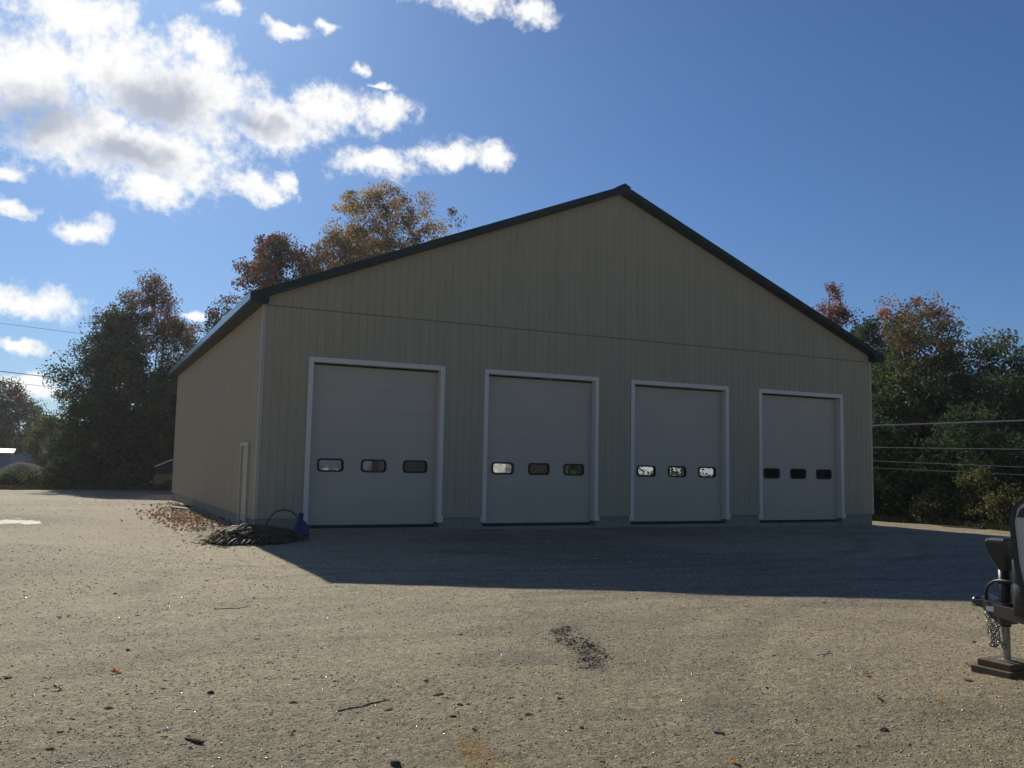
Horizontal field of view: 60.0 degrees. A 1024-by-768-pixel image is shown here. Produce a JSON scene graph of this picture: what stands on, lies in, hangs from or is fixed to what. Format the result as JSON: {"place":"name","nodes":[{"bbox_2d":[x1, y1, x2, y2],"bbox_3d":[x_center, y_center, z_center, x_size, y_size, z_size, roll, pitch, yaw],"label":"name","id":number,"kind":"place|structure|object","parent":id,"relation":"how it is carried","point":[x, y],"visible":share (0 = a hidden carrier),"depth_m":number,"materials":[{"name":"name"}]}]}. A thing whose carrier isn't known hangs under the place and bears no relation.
{"place":"outdoors","nodes":[
{"label":"outdoors","id":0,"kind":"place"},
{"bbox_2d":[0,448,15,468],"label":"house","id":1,"kind":"structure","parent":0,"point":[6,457],"depth_m":84.00,"materials":[{"name":"metal"}]},
{"bbox_2d":[14,452,46,465],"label":"house","id":2,"kind":"structure","parent":0,"point":[20,457],"depth_m":91.72,"materials":[{"name":"grey"}]},
{"bbox_2d":[0,381,169,399],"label":"overhead wire","id":3,"kind":"object","parent":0,"point":[83,390],"visible":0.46,"depth_m":46.78,"materials":[{"name":"black metal"}]},
{"bbox_2d":[0,371,174,391],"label":"overhead wire","id":4,"kind":"object","parent":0,"point":[86,381],"visible":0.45,"depth_m":45.05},
{"bbox_2d":[1,323,188,347],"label":"overhead wire","id":5,"kind":"object","parent":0,"point":[94,335],"visible":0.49,"depth_m":49.87,"materials":[{"name":"black metal"}]},
{"bbox_2d":[265,509,298,525],"bbox_3d":[-5.769,3.457,22.196,0.839,0.638,0.072,2,-5,-6],"label":"hose loop","id":6,"kind":"object","parent":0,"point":[281,510],"visible":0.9,"depth_m":22.21,"materials":[{"name":"black rubber"}]},
{"bbox_2d":[0,473,1023,767],"bbox_3d":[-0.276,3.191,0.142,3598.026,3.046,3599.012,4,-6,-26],"label":"ground","id":7,"kind":"structure","parent":0,"point":[114,523],"depth_m":9.44,"materials":[{"name":"beige gravel"}]},
{"bbox_2d":[0,466,39,485],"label":"shrub","id":8,"kind":"object","parent":7,"relation":"on","point":[10,478],"visible":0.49,"depth_m":58.15,"materials":[{"name":"green plant"}]},
{"bbox_2d":[0,518,40,523],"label":"puddle","id":9,"kind":"object","parent":7,"relation":"on","point":[19,521],"visible":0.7,"depth_m":26.97,"materials":[{"name":"liquid"}]},
{"bbox_2d":[0,462,47,480],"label":"gravel mound","id":10,"kind":"object","parent":7,"relation":"on","point":[23,465],"visible":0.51,"depth_m":62.04,"materials":[{"name":"grey gravel"}]},
{"bbox_2d":[0,377,58,454],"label":"tree","id":11,"kind":"object","parent":7,"relation":"on","point":[15,411],"visible":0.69,"depth_m":112.25,"materials":[{"name":"green plant"}]},
{"bbox_2d":[21,410,76,467],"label":"young tree","id":12,"kind":"object","parent":7,"relation":"on","point":[44,428],"visible":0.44,"depth_m":80.14,"materials":[{"name":"green plant"}]},
{"bbox_2d":[16,456,81,487],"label":"shrub","id":13,"kind":"object","parent":7,"relation":"on","point":[32,479],"visible":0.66,"depth_m":56.84,"materials":[{"name":"green plant"}]},
{"bbox_2d":[35,308,170,483],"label":"maple tree","id":14,"kind":"object","parent":7,"relation":"on","point":[78,438],"visible":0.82,"depth_m":58.78,"materials":[{"name":"green plant"}]},
{"bbox_2d":[109,668,124,672],"bbox_3d":[-3.439,2.503,7.736,0.080,0.019,0.143,23,3,40],"label":"fallen leaf","id":15,"kind":"object","parent":7,"relation":"on","point":[115,670],"visible":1,"depth_m":7.72,"materials":[{"name":"orange plant"}]},
{"bbox_2d":[52,268,202,473],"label":"maple tree","id":16,"kind":"object","parent":7,"relation":"on","point":[163,328],"visible":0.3,"depth_m":62.55,"materials":[{"name":"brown plant"}]},
{"bbox_2d":[129,449,171,487],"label":"shrub","id":17,"kind":"object","parent":7,"relation":"on","point":[150,460],"visible":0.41,"depth_m":59.06,"materials":[{"name":"green plant"}]},
{"bbox_2d":[129,361,177,484],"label":"young tree","id":18,"kind":"object","parent":7,"relation":"on","point":[167,442],"visible":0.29,"depth_m":61.16,"materials":[{"name":"green plant"}]},
{"bbox_2d":[149,459,172,490],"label":"parked vehicle","id":19,"kind":"object","parent":7,"relation":"on","point":[162,473],"visible":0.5,"depth_m":57.12,"materials":[{"name":"paint"}]},
{"bbox_2d":[121,501,236,550],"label":"leaf litter","id":20,"kind":"object","parent":7,"relation":"on","point":[197,519],"visible":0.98,"depth_m":27.59,"materials":[{"name":"brown plant"}]},
{"bbox_2d":[169,505,188,508],"bbox_3d":[-12.103,4.505,32.300,0.200,0.040,0.800,14,-5,32],"label":"board","id":21,"kind":"object","parent":7,"relation":"on","point":[177,507],"visible":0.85,"depth_m":32.18,"materials":[{"name":"white wood"}]},
{"bbox_2d":[184,737,204,743],"bbox_3d":[-2.122,2.383,5.928,0.187,0.029,0.038,-2,-6,27],"label":"bark chip","id":22,"kind":"object","parent":7,"relation":"on","point":[199,741],"visible":1,"depth_m":5.91,"materials":[{"name":"brown wood"}]},
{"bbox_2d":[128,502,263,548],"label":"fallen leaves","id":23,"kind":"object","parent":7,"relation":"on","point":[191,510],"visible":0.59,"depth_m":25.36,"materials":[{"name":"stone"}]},
{"bbox_2d":[200,292,238,335],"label":"maple tree","id":24,"kind":"object","parent":7,"relation":"on","point":[210,315],"visible":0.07,"depth_m":59.62,"materials":[{"name":"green plant"}]},
{"bbox_2d":[191,523,315,546],"bbox_3d":[-6.159,3.540,21.169,3.200,0.481,2.200,4,-6,-26],"label":"brush pile","id":25,"kind":"object","parent":7,"relation":"on","point":[249,534],"visible":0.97,"depth_m":20.60,"materials":[{"name":"wood"}]},
{"bbox_2d":[204,231,339,328],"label":"maple tree","id":26,"kind":"object","parent":7,"relation":"on","point":[276,246],"visible":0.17,"depth_m":57.87,"materials":[{"name":"brown plant"}]},
{"bbox_2d":[287,729,294,735],"bbox_3d":[-1.532,2.417,6.140,0.058,0.012,0.100,13,6,-9],"label":"fallen leaf","id":27,"kind":"object","parent":7,"relation":"on","point":[290,732],"visible":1,"depth_m":6.15,"materials":[{"name":"beige plant"}]},
{"bbox_2d":[292,513,309,536],"bbox_3d":[-5.272,3.522,22.152,0.402,0.607,0.403,-1,-6,21],"label":"tarp bundle","id":28,"kind":"object","parent":7,"relation":"on","point":[300,525],"visible":0.92,"depth_m":22.06,"materials":[{"name":"blue plastic"}]},
{"bbox_2d":[299,226,383,275],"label":"maple tree","id":29,"kind":"object","parent":7,"relation":"on","point":[346,247],"visible":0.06,"depth_m":58.54,"materials":[{"name":"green plant"}]},
{"bbox_2d":[338,699,388,711],"bbox_3d":[-1.146,2.499,6.898,0.022,0.017,0.508,-4,-7,41],"label":"stick","id":30,"kind":"object","parent":7,"relation":"on","point":[361,706],"visible":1,"depth_m":6.85,"materials":[{"name":"brown wood"}]},
{"bbox_2d":[312,179,466,479],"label":"oak tree","id":31,"kind":"object","parent":7,"relation":"on","point":[388,242],"visible":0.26,"depth_m":59.00,"materials":[{"name":"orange plant"}]},
{"bbox_2d":[390,760,400,766],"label":"dirt clod","id":32,"kind":"object","parent":7,"relation":"on","point":[395,763],"visible":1,"depth_m":5.53,"materials":[{"name":"soil"}]},
{"bbox_2d":[432,692,443,695],"bbox_3d":[-0.607,2.558,7.303,0.049,0.023,0.156,-3,-7,34],"label":"bark chip","id":33,"kind":"object","parent":7,"relation":"on","point":[439,693],"visible":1,"depth_m":7.29,"materials":[{"name":"brown wood"}]},
{"bbox_2d":[0,483,1009,530],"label":"weeds","id":34,"kind":"object","parent":7,"relation":"on","point":[144,487],"visible":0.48,"depth_m":53.61,"materials":[{"name":"plant"}]},
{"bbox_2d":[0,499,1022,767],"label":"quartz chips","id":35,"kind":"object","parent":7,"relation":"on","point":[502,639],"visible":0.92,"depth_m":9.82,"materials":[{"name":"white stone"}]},
{"bbox_2d":[0,374,1023,511],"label":"woods","id":36,"kind":"object","parent":7,"relation":"on","point":[571,469],"depth_m":45.71,"materials":[{"name":"green plant"}]},
{"bbox_2d":[169,183,884,529],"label":"garage building","id":37,"kind":"structure","parent":7,"relation":"on","point":[503,374],"depth_m":27.44,"materials":[{"name":"metal"}]},
{"bbox_2d":[237,442,250,523],"bbox_3d":[-7.384,2.727,24.436,0.116,2.240,1.300,4,-6,-26],"label":"side door","id":38,"kind":"structure","parent":37,"relation":"in","point":[244,466],"depth_m":24.57,"materials":[{"name":"paint"}]},
{"bbox_2d":[307,364,437,528],"bbox_3d":[-3.835,1.766,24.654,3.662,4.413,0.088,4,-6,-26],"label":"overhead door","id":39,"kind":"structure","parent":37,"relation":"in","point":[362,414],"depth_m":24.61,"materials":[{"name":"grey metal"}]},
{"bbox_2d":[482,376,591,525],"bbox_3d":[0.814,2.067,26.903,3.662,4.413,0.088,4,-6,-26],"label":"overhead door","id":40,"kind":"structure","parent":37,"relation":"in","point":[533,421],"depth_m":26.88,"materials":[{"name":"grey metal"}]},
{"bbox_2d":[631,386,721,523],"bbox_3d":[5.414,2.365,29.129,3.662,4.413,0.088,4,-6,-26],"label":"overhead door","id":41,"kind":"structure","parent":37,"relation":"in","point":[680,428],"depth_m":29.12,"materials":[{"name":"grey metal"}]},
{"bbox_2d":[760,395,836,522],"bbox_3d":[10.115,2.669,31.404,3.662,4.413,0.088,4,-6,-26],"label":"overhead door","id":42,"kind":"structure","parent":37,"relation":"in","point":[799,434],"depth_m":31.41,"materials":[{"name":"grey metal"}]},
{"bbox_2d":[884,461,1013,466],"bbox_3d":[20.645,3.190,33.368,19.701,0.626,0.020,-1,-6,19],"label":"overhead wire","id":43,"kind":"object","parent":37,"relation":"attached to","point":[954,464],"visible":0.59,"depth_m":34.57,"materials":[{"name":"grey metal"}]},
{"bbox_2d":[883,468,1020,474],"bbox_3d":[20.639,3.483,33.340,19.701,0.660,0.016,-1,-6,19],"label":"overhead wire","id":44,"kind":"object","parent":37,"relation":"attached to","point":[949,471],"visible":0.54,"depth_m":34.60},
{"bbox_2d":[543,626,612,669],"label":"earth clods","id":45,"kind":"object","parent":7,"relation":"on","point":[564,634],"visible":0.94,"depth_m":9.32,"materials":[{"name":"soil"}]},
{"bbox_2d":[647,464,712,475],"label":"sapling","id":46,"kind":"object","parent":7,"relation":"on","point":[675,472],"visible":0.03,"depth_m":50.68,"materials":[{"name":"green plant"}]},
{"bbox_2d":[713,730,724,733],"bbox_3d":[1.488,2.512,6.383,0.088,0.035,0.039,-3,-7,36],"label":"stone","id":47,"kind":"object","parent":7,"relation":"on","point":[718,732],"visible":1,"depth_m":6.37,"materials":[{"name":"grey stone"}]},
{"bbox_2d":[812,281,902,421],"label":"maple tree","id":48,"kind":"object","parent":7,"relation":"on","point":[839,311],"visible":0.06,"depth_m":56.72,"materials":[{"name":"red plant"}]},
{"bbox_2d":[853,315,910,474],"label":"young tree","id":49,"kind":"object","parent":7,"relation":"on","point":[868,330],"visible":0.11,"depth_m":51.10,"materials":[{"name":"green plant"}]},
{"bbox_2d":[879,726,888,731],"bbox_3d":[2.757,2.558,6.561,0.073,0.048,0.071,-4,-8,45],"label":"dirt clod","id":50,"kind":"object","parent":7,"relation":"on","point":[883,728],"visible":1,"depth_m":6.54,"materials":[{"name":"grey soil"}]},
{"bbox_2d":[872,400,921,516],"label":"shrub","id":51,"kind":"object","parent":7,"relation":"on","point":[876,411],"visible":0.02,"depth_m":44.29,"materials":[{"name":"green plant"}]},
{"bbox_2d":[872,408,935,522],"bbox_3d":[15.636,3.761,38.949,5.730,5.686,5.397,4,-6,-26],"label":"shrub","id":52,"kind":"object","parent":7,"relation":"on","point":[888,437],"visible":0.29,"depth_m":37.93,"materials":[{"name":"green plant"}]},
{"bbox_2d":[852,291,976,423],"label":"maple tree","id":53,"kind":"object","parent":7,"relation":"on","point":[917,301],"visible":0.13,"depth_m":53.75,"materials":[{"name":"brown plant"}]},
{"bbox_2d":[901,486,955,524],"bbox_3d":[16.638,4.960,35.190,2.055,1.861,2.422,4,-6,-26],"label":"shrub","id":54,"kind":"object","parent":7,"relation":"on","point":[936,507],"visible":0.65,"depth_m":34.95,"materials":[{"name":"green plant"}]},
{"bbox_2d":[871,304,1013,516],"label":"broad tree","id":55,"kind":"object","parent":7,"relation":"on","point":[908,373],"visible":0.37,"depth_m":44.58,"materials":[{"name":"green plant"}]},
{"bbox_2d":[892,395,1023,523],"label":"shrub","id":56,"kind":"object","parent":7,"relation":"on","point":[934,454],"visible":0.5,"depth_m":37.10,"materials":[{"name":"green plant"}]},
{"bbox_2d":[941,525,985,529],"bbox_3d":[16.412,5.237,32.242,0.115,0.108,1.583,5,-7,-35],"label":"stick","id":57,"kind":"object","parent":7,"relation":"on","point":[963,527],"visible":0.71,"depth_m":32.20,"materials":[{"name":"wood"}]},
{"bbox_2d":[916,327,1023,508],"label":"broad tree","id":58,"kind":"object","parent":7,"relation":"on","point":[991,352],"visible":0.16,"depth_m":43.82,"materials":[{"name":"green plant"}]},
{"bbox_2d":[942,466,1015,527],"bbox_3d":[18.081,4.619,34.203,2.583,2.936,2.869,1,-5,-4],"label":"shrub","id":59,"kind":"object","parent":7,"relation":"on","point":[974,513],"visible":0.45,"depth_m":34.01,"materials":[{"name":"green plant"}]},
{"bbox_2d":[937,364,1023,524],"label":"shrub","id":60,"kind":"object","parent":7,"relation":"on","point":[999,404],"visible":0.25,"depth_m":39.89,"materials":[{"name":"green plant"}]},
{"bbox_2d":[971,497,1023,661],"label":"travel trailer","id":61,"kind":"object","parent":7,"relation":"on","point":[1005,610],"visible":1,"depth_m":8.52,"materials":[{"name":"metal"}]},
{"bbox_2d":[971,656,1023,678],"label":"jack block","id":62,"kind":"object","parent":7,"relation":"on","point":[993,666],"depth_m":8.41,"materials":[{"name":"brown wood"}]},
{"bbox_2d":[979,482,1023,527],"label":"shrub","id":63,"kind":"object","parent":7,"relation":"on","point":[1001,509],"visible":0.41,"depth_m":32.40,"materials":[{"name":"green plant"}]},
{"bbox_2d":[994,432,1023,497],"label":"shrub","id":64,"kind":"object","parent":7,"relation":"on","point":[1016,446],"visible":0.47,"depth_m":35.30,"materials":[{"name":"green plant"}]},
{"bbox_2d":[0,0,1023,473],"label":"sky","id":65,"kind":"structure","parent":0,"point":[875,148],"materials":[{"name":"blue"}]},
{"bbox_2d":[872,420,1023,425],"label":"overhead wire","id":66,"kind":"object","parent":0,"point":[949,423],"visible":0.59,"depth_m":34.74,"materials":[{"name":"grey metal"}]},
{"bbox_2d":[873,447,1023,449],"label":"overhead wire","id":67,"kind":"object","parent":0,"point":[942,448],"visible":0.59,"depth_m":34.67,"materials":[{"name":"grey metal"}]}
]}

